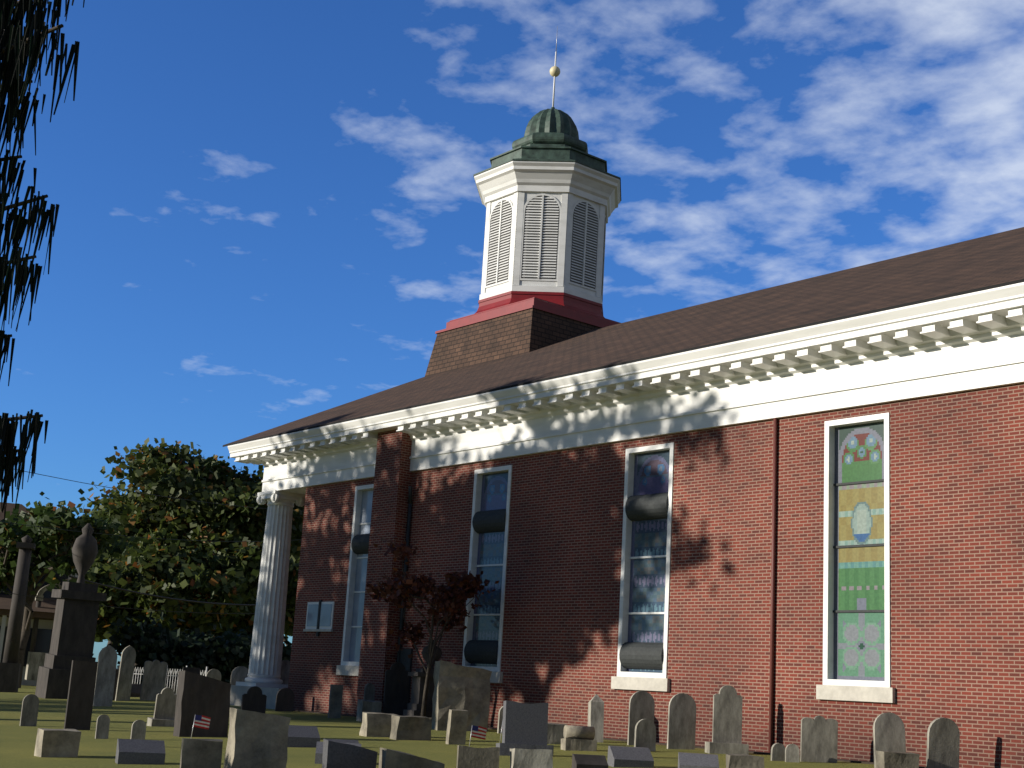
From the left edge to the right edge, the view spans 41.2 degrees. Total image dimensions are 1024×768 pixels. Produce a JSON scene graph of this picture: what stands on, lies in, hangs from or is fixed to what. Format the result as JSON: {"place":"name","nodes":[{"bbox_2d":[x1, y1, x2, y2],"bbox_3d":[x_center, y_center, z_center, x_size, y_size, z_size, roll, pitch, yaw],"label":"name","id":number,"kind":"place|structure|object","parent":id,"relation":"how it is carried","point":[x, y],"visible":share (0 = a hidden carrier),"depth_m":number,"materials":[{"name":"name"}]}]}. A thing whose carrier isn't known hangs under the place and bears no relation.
{"place":"outdoors","nodes":[
{"label":"outdoors","id":0,"kind":"place"},
{"bbox_2d":[0,469,295,613],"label":"utility wires","id":1,"kind":"object","parent":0,"point":[70,576],"visible":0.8,"depth_m":50.57,"materials":[{"name":"black"}]},
{"bbox_2d":[0,685,873,767],"bbox_3d":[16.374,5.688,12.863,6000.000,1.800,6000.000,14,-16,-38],"label":"ground","id":2,"kind":"structure","parent":0,"point":[17,743],"depth_m":25.03,"materials":[{"name":"green plant"}]},
{"bbox_2d":[0,535,35,692],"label":"monument","id":3,"kind":"object","parent":2,"relation":"on","point":[10,668],"visible":0.97,"depth_m":47.80,"materials":[{"name":"grey stone"}]},
{"bbox_2d":[19,694,38,725],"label":"headstone","id":4,"kind":"object","parent":2,"relation":"on","point":[29,710],"visible":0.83,"depth_m":27.00,"materials":[{"name":"stone"}]},
{"bbox_2d":[0,502,77,685],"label":"house","id":5,"kind":"structure","parent":2,"relation":"on","point":[45,615],"depth_m":57.63,"materials":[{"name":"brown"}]},
{"bbox_2d":[0,0,84,520],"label":"spruce","id":6,"kind":"object","parent":2,"relation":"on","point":[20,47],"visible":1,"depth_m":11.09,"materials":[{"name":"green plant"}]},
{"bbox_2d":[25,583,61,680],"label":"headstone","id":7,"kind":"object","parent":2,"relation":"on","point":[35,660],"visible":0.29,"depth_m":55.78,"materials":[{"name":"stone"}]},
{"bbox_2d":[33,728,80,756],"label":"headstone","id":8,"kind":"object","parent":2,"relation":"on","point":[55,742],"visible":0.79,"depth_m":19.45,"materials":[{"name":"grey stone"}]},
{"bbox_2d":[0,492,139,687],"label":"tree","id":9,"kind":"object","parent":2,"relation":"on","point":[52,551],"visible":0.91,"depth_m":52.88,"materials":[{"name":"green plant"}]},
{"bbox_2d":[35,523,106,698],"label":"monument","id":10,"kind":"object","parent":2,"relation":"on","point":[75,619],"visible":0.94,"depth_m":43.37,"materials":[{"name":"grey stone"}]},
{"bbox_2d":[64,660,97,729],"bbox_3d":[-8.371,6.326,26.360,0.489,1.902,0.070,12,-16,-33],"label":"headstone","id":11,"kind":"object","parent":2,"relation":"on","point":[80,698],"visible":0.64,"depth_m":26.39,"materials":[{"name":"brown stone"}]},
{"bbox_2d":[95,714,109,738],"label":"headstone","id":12,"kind":"object","parent":2,"relation":"on","point":[102,726],"visible":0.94,"depth_m":23.90,"materials":[{"name":"stone"}]},
{"bbox_2d":[93,645,116,706],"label":"headstone","id":13,"kind":"object","parent":2,"relation":"on","point":[105,676],"visible":0.86,"depth_m":38.16,"materials":[{"name":"stone"}]},
{"bbox_2d":[113,669,118,700],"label":"headstone","id":14,"kind":"object","parent":2,"relation":"on","point":[116,681],"visible":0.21,"depth_m":42.99,"materials":[{"name":"grey stone"}]},
{"bbox_2d":[115,645,135,700],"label":"headstone","id":15,"kind":"object","parent":2,"relation":"on","point":[125,675],"visible":0.89,"depth_m":42.89,"materials":[{"name":"stone"}]},
{"bbox_2d":[130,684,141,696],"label":"headstone","id":16,"kind":"object","parent":2,"relation":"on","point":[135,690],"visible":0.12,"depth_m":47.02,"materials":[{"name":"grey stone"}]},
{"bbox_2d":[130,720,145,739],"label":"headstone","id":17,"kind":"object","parent":2,"relation":"on","point":[138,729],"visible":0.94,"depth_m":22.22,"materials":[{"name":"stone"}]},
{"bbox_2d":[115,739,165,763],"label":"headstone","id":18,"kind":"object","parent":2,"relation":"on","point":[133,751],"visible":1,"depth_m":18.77,"materials":[{"name":"grey stone"}]},
{"bbox_2d":[94,528,190,644],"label":"tree","id":19,"kind":"object","parent":2,"relation":"on","point":[162,534],"visible":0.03,"depth_m":89.13,"materials":[{"name":"green plant"}]},
{"bbox_2d":[97,484,206,680],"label":"tree","id":20,"kind":"object","parent":2,"relation":"on","point":[122,486],"depth_m":97.29,"materials":[{"name":"green plant"}]},
{"bbox_2d":[140,660,167,700],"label":"headstone","id":21,"kind":"object","parent":2,"relation":"on","point":[153,679],"visible":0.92,"depth_m":44.01,"materials":[{"name":"stone"}]},
{"bbox_2d":[85,551,233,683],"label":"tree","id":22,"kind":"object","parent":2,"relation":"on","point":[135,574],"visible":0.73,"depth_m":78.61,"materials":[{"name":"green plant"}]},
{"bbox_2d":[116,665,207,694],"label":"picket fence","id":23,"kind":"object","parent":2,"relation":"on","point":[175,671],"visible":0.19,"depth_m":48.00,"materials":[{"name":"grey paint"}]},
{"bbox_2d":[147,687,176,726],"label":"headstone","id":24,"kind":"object","parent":2,"relation":"on","point":[164,709],"visible":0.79,"depth_m":28.73,"materials":[{"name":"stone"}]},
{"bbox_2d":[76,477,250,515],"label":"tree","id":25,"kind":"object","parent":2,"relation":"on","point":[96,502],"depth_m":99.41,"materials":[{"name":"green plant"}]},
{"bbox_2d":[92,611,238,688],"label":"shrub","id":26,"kind":"object","parent":2,"relation":"on","point":[149,642],"visible":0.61,"depth_m":57.96,"materials":[{"name":"green plant"}]},
{"bbox_2d":[173,681,177,693],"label":"headstone","id":27,"kind":"object","parent":2,"relation":"on","point":[175,684],"visible":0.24,"depth_m":55.46,"materials":[{"name":"grey stone"}]},
{"bbox_2d":[101,534,259,638],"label":"tree","id":28,"kind":"object","parent":2,"relation":"on","point":[207,583],"visible":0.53,"depth_m":80.94,"materials":[{"name":"green plant"}]},
{"bbox_2d":[77,437,302,562],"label":"tree","id":29,"kind":"object","parent":2,"relation":"on","point":[173,471],"visible":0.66,"depth_m":91.88,"materials":[{"name":"green plant"}]},
{"bbox_2d":[183,667,199,674],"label":"headstone","id":30,"kind":"object","parent":2,"relation":"on","point":[192,670],"visible":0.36,"depth_m":45.17,"materials":[{"name":"grey stone"}]},
{"bbox_2d":[138,623,250,687],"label":"shrub","id":31,"kind":"object","parent":2,"relation":"on","point":[231,663],"visible":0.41,"depth_m":58.38,"materials":[{"name":"green plant"}]},
{"bbox_2d":[179,738,222,767],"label":"headstone","id":32,"kind":"object","parent":2,"relation":"on","point":[201,753],"visible":1,"depth_m":15.77,"materials":[{"name":"grey stone"}]},
{"bbox_2d":[191,715,210,737],"bbox_3d":[-5.311,5.903,23.241,0.306,0.502,0.036,15,-13,-33],"label":"flag","id":33,"kind":"object","parent":2,"relation":"on","point":[201,724],"visible":0.87,"depth_m":23.27,"materials":[{"name":"multicoloured fabric"}]},
{"bbox_2d":[173,671,230,736],"bbox_3d":[-5.848,6.334,25.670,0.964,1.785,0.368,12,-18,-32],"label":"headstone","id":34,"kind":"object","parent":2,"relation":"on","point":[200,695],"visible":0.71,"depth_m":25.58,"materials":[{"name":"grey stone"}]},
{"bbox_2d":[206,669,220,679],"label":"headstone","id":35,"kind":"object","parent":2,"relation":"on","point":[214,673],"visible":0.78,"depth_m":46.65,"materials":[{"name":"stone"}]},
{"bbox_2d":[230,666,247,684],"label":"headstone","id":36,"kind":"object","parent":2,"relation":"on","point":[239,673],"visible":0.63,"depth_m":43.22,"materials":[{"name":"stone"}]},
{"bbox_2d":[195,537,299,635],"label":"tree","id":37,"kind":"object","parent":2,"relation":"on","point":[250,553],"visible":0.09,"depth_m":84.47,"materials":[{"name":"green plant"}]},
{"bbox_2d":[207,626,291,669],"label":"shrub","id":38,"kind":"object","parent":2,"relation":"on","point":[286,653],"visible":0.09,"depth_m":60.78,"materials":[{"name":"green plant"}]},
{"bbox_2d":[197,464,304,560],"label":"tree","id":39,"kind":"object","parent":2,"relation":"on","point":[298,514],"visible":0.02,"depth_m":98.23,"materials":[{"name":"green plant"}]},
{"bbox_2d":[241,686,266,713],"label":"headstone","id":40,"kind":"object","parent":2,"relation":"on","point":[254,698],"visible":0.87,"depth_m":35.04,"materials":[{"name":"grey stone"}]},
{"bbox_2d":[225,709,291,767],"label":"headstone","id":41,"kind":"object","parent":2,"relation":"on","point":[258,740],"visible":1,"depth_m":15.48,"materials":[{"name":"grey stone"}]},
{"bbox_2d":[275,688,293,711],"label":"headstone","id":42,"kind":"object","parent":2,"relation":"on","point":[284,699],"visible":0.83,"depth_m":39.07,"materials":[{"name":"grey stone"}]},
{"bbox_2d":[280,660,289,684],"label":"headstone","id":43,"kind":"object","parent":2,"relation":"on","point":[285,667],"visible":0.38,"depth_m":42.69,"materials":[{"name":"stone"}]},
{"bbox_2d":[289,725,319,746],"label":"headstone","id":44,"kind":"object","parent":2,"relation":"on","point":[304,736],"visible":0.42,"depth_m":23.57,"materials":[{"name":"grey stone"}]},
{"bbox_2d":[328,684,342,717],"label":"headstone","id":45,"kind":"object","parent":2,"relation":"on","point":[335,701],"visible":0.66,"depth_m":35.67,"materials":[{"name":"grey stone"}]},
{"bbox_2d":[315,741,360,763],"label":"headstone","id":46,"kind":"object","parent":2,"relation":"on","point":[318,753],"visible":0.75,"depth_m":20.04,"materials":[{"name":"grey stone"}]},
{"bbox_2d":[327,739,358,743],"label":"headstone","id":47,"kind":"object","parent":2,"relation":"on","point":[346,741],"visible":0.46,"depth_m":22.34,"materials":[{"name":"grey stone"}]},
{"bbox_2d":[321,739,375,767],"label":"headstone","id":48,"kind":"object","parent":2,"relation":"on","point":[337,755],"visible":1,"depth_m":16.44,"materials":[{"name":"grey stone"}]},
{"bbox_2d":[356,700,381,720],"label":"headstone","id":49,"kind":"object","parent":2,"relation":"on","point":[369,706],"visible":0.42,"depth_m":34.39,"materials":[{"name":"stone"}]},
{"bbox_2d":[363,683,374,700],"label":"headstone","id":50,"kind":"object","parent":2,"relation":"on","point":[369,691],"visible":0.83,"depth_m":35.83,"materials":[{"name":"stone"}]},
{"bbox_2d":[360,712,395,736],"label":"headstone","id":51,"kind":"object","parent":2,"relation":"on","point":[373,724],"visible":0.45,"depth_m":27.59,"materials":[{"name":"grey stone"}]},
{"bbox_2d":[383,662,409,714],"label":"headstone","id":52,"kind":"object","parent":2,"relation":"on","point":[396,689],"visible":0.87,"depth_m":34.76,"materials":[{"name":"grey stone"}]},
{"bbox_2d":[390,715,432,740],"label":"headstone","id":53,"kind":"object","parent":2,"relation":"on","point":[410,728],"visible":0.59,"depth_m":26.83,"materials":[{"name":"grey stone"}]},
{"bbox_2d":[379,746,444,767],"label":"headstone","id":54,"kind":"object","parent":2,"relation":"on","point":[389,758],"visible":1,"depth_m":16.06,"materials":[{"name":"grey stone"}]},
{"bbox_2d":[403,640,441,724],"bbox_3d":[-2.039,7.591,33.564,0.982,2.550,0.982,8,-14,-19],"label":"headstone","id":55,"kind":"object","parent":2,"relation":"on","point":[414,707],"visible":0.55,"depth_m":33.25,"materials":[{"name":"grey stone"}]},
{"bbox_2d":[365,536,498,716],"bbox_3d":[-2.368,6.276,33.464,2.990,4.711,3.887,8,-13,-19],"label":"japanese maple","id":56,"kind":"object","parent":2,"relation":"on","point":[452,599],"visible":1,"depth_m":32.83,"materials":[{"name":"red plant"}]},
{"bbox_2d":[445,709,467,744],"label":"headstone","id":57,"kind":"object","parent":2,"relation":"on","point":[457,727],"visible":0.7,"depth_m":25.92,"materials":[{"name":"grey stone"}]},
{"bbox_2d":[432,662,490,731],"bbox_3d":[-1.165,7.542,31.539,1.280,2.099,0.657,7,-16,-14],"label":"headstone","id":58,"kind":"object","parent":2,"relation":"on","point":[462,687],"visible":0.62,"depth_m":31.39,"materials":[{"name":"grey stone"}]},
{"bbox_2d":[456,745,499,767],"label":"headstone","id":59,"kind":"object","parent":2,"relation":"on","point":[469,757],"visible":1,"depth_m":18.66,"materials":[{"name":"grey stone"}]},
{"bbox_2d":[469,725,486,746],"bbox_3d":[-0.603,6.275,24.106,0.306,0.450,0.036,12,-11,-22],"label":"flag","id":60,"kind":"object","parent":2,"relation":"on","point":[475,733],"visible":0.87,"depth_m":24.12,"materials":[{"name":"multicoloured fabric"}]},
{"bbox_2d":[497,706,502,732],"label":"headstone","id":61,"kind":"object","parent":2,"relation":"on","point":[500,718],"visible":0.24,"depth_m":30.79,"materials":[{"name":"stone"}]},
{"bbox_2d":[496,700,553,755],"bbox_3d":[0.211,6.235,23.444,0.955,1.496,0.335,6,-18,-13],"label":"headstone","id":62,"kind":"object","parent":2,"relation":"on","point":[525,726],"visible":0.66,"depth_m":23.45,"materials":[{"name":"grey stone"}]},
{"bbox_2d":[510,748,552,767],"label":"headstone","id":63,"kind":"object","parent":2,"relation":"on","point":[521,758],"visible":1,"depth_m":18.58,"materials":[{"name":"stone"}]},
{"bbox_2d":[547,723,567,743],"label":"headstone","id":64,"kind":"object","parent":2,"relation":"on","point":[555,733],"visible":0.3,"depth_m":27.19,"materials":[{"name":"stone"}]},
{"bbox_2d":[561,725,596,750],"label":"headstone","id":65,"kind":"object","parent":2,"relation":"on","point":[571,740],"visible":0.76,"depth_m":25.36,"materials":[{"name":"grey stone"}]},
{"bbox_2d":[572,754,607,767],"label":"headstone","id":66,"kind":"object","parent":2,"relation":"on","point":[587,761],"visible":1,"depth_m":20.38,"materials":[{"name":"grey stone"}]},
{"bbox_2d":[588,694,603,741],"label":"headstone","id":67,"kind":"object","parent":2,"relation":"on","point":[596,711],"visible":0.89,"depth_m":28.59,"materials":[{"name":"stone"}]},
{"bbox_2d":[223,26,1023,767],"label":"church","id":68,"kind":"structure","parent":2,"relation":"on","point":[783,510],"depth_m":30.04,"materials":[{"name":"brick"}]},
{"bbox_2d":[607,746,653,767],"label":"headstone","id":69,"kind":"object","parent":2,"relation":"on","point":[633,757],"visible":1,"depth_m":21.52,"materials":[{"name":"grey stone"}]},
{"bbox_2d":[627,691,654,744],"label":"headstone","id":70,"kind":"object","parent":2,"relation":"on","point":[641,704],"visible":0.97,"depth_m":27.95,"materials":[{"name":"stone"}]},
{"bbox_2d":[634,719,655,750],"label":"headstone","id":71,"kind":"object","parent":2,"relation":"on","point":[645,734],"visible":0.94,"depth_m":25.99,"materials":[{"name":"stone"}]},
{"bbox_2d":[667,693,695,749],"bbox_3d":[3.359,6.975,27.033,0.563,1.654,0.073,6,-12,-12],"label":"headstone","id":72,"kind":"object","parent":2,"relation":"on","point":[681,731],"visible":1,"depth_m":27.05,"materials":[{"name":"stone"}]},
{"bbox_2d":[678,752,718,767],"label":"headstone","id":73,"kind":"object","parent":2,"relation":"on","point":[692,760],"visible":1,"depth_m":20.79,"materials":[{"name":"grey stone"}]},
{"bbox_2d":[705,685,748,754],"bbox_3d":[4.125,6.727,26.157,0.765,1.853,0.345,5,-13,-6],"label":"headstone","id":74,"kind":"object","parent":2,"relation":"on","point":[727,722],"visible":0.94,"depth_m":26.16,"materials":[{"name":"stone"}]},
{"bbox_2d":[725,754,764,767],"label":"headstone","id":75,"kind":"object","parent":2,"relation":"on","point":[744,761],"visible":1,"depth_m":20.29,"materials":[{"name":"grey stone"}]},
{"bbox_2d":[771,743,784,760],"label":"headstone","id":76,"kind":"object","parent":2,"relation":"on","point":[777,751],"visible":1,"depth_m":24.38,"materials":[{"name":"stone"}]},
{"bbox_2d":[785,744,799,762],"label":"headstone","id":77,"kind":"object","parent":2,"relation":"on","point":[792,752],"visible":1,"depth_m":24.16,"materials":[{"name":"stone"}]},
{"bbox_2d":[800,715,837,762],"bbox_3d":[5.492,6.791,24.425,0.650,1.663,0.084,4,-10,-1],"label":"headstone","id":78,"kind":"object","parent":2,"relation":"on","point":[819,739],"visible":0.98,"depth_m":24.45,"materials":[{"name":"stone"}]},
{"bbox_2d":[873,712,905,767],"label":"headstone","id":79,"kind":"object","parent":2,"relation":"on","point":[888,731],"visible":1,"depth_m":23.56,"materials":[{"name":"stone"}]},
{"bbox_2d":[875,750,917,767],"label":"headstone","id":80,"kind":"object","parent":2,"relation":"on","point":[888,759],"visible":1,"depth_m":22.14,"materials":[{"name":"grey stone"}]},
{"bbox_2d":[926,717,959,767],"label":"headstone","id":81,"kind":"object","parent":2,"relation":"on","point":[943,740],"visible":1,"depth_m":22.66,"materials":[{"name":"stone"}]},
{"bbox_2d":[0,0,1023,667],"label":"sky","id":82,"kind":"structure","parent":0,"point":[272,213],"materials":[{"name":"blue"}]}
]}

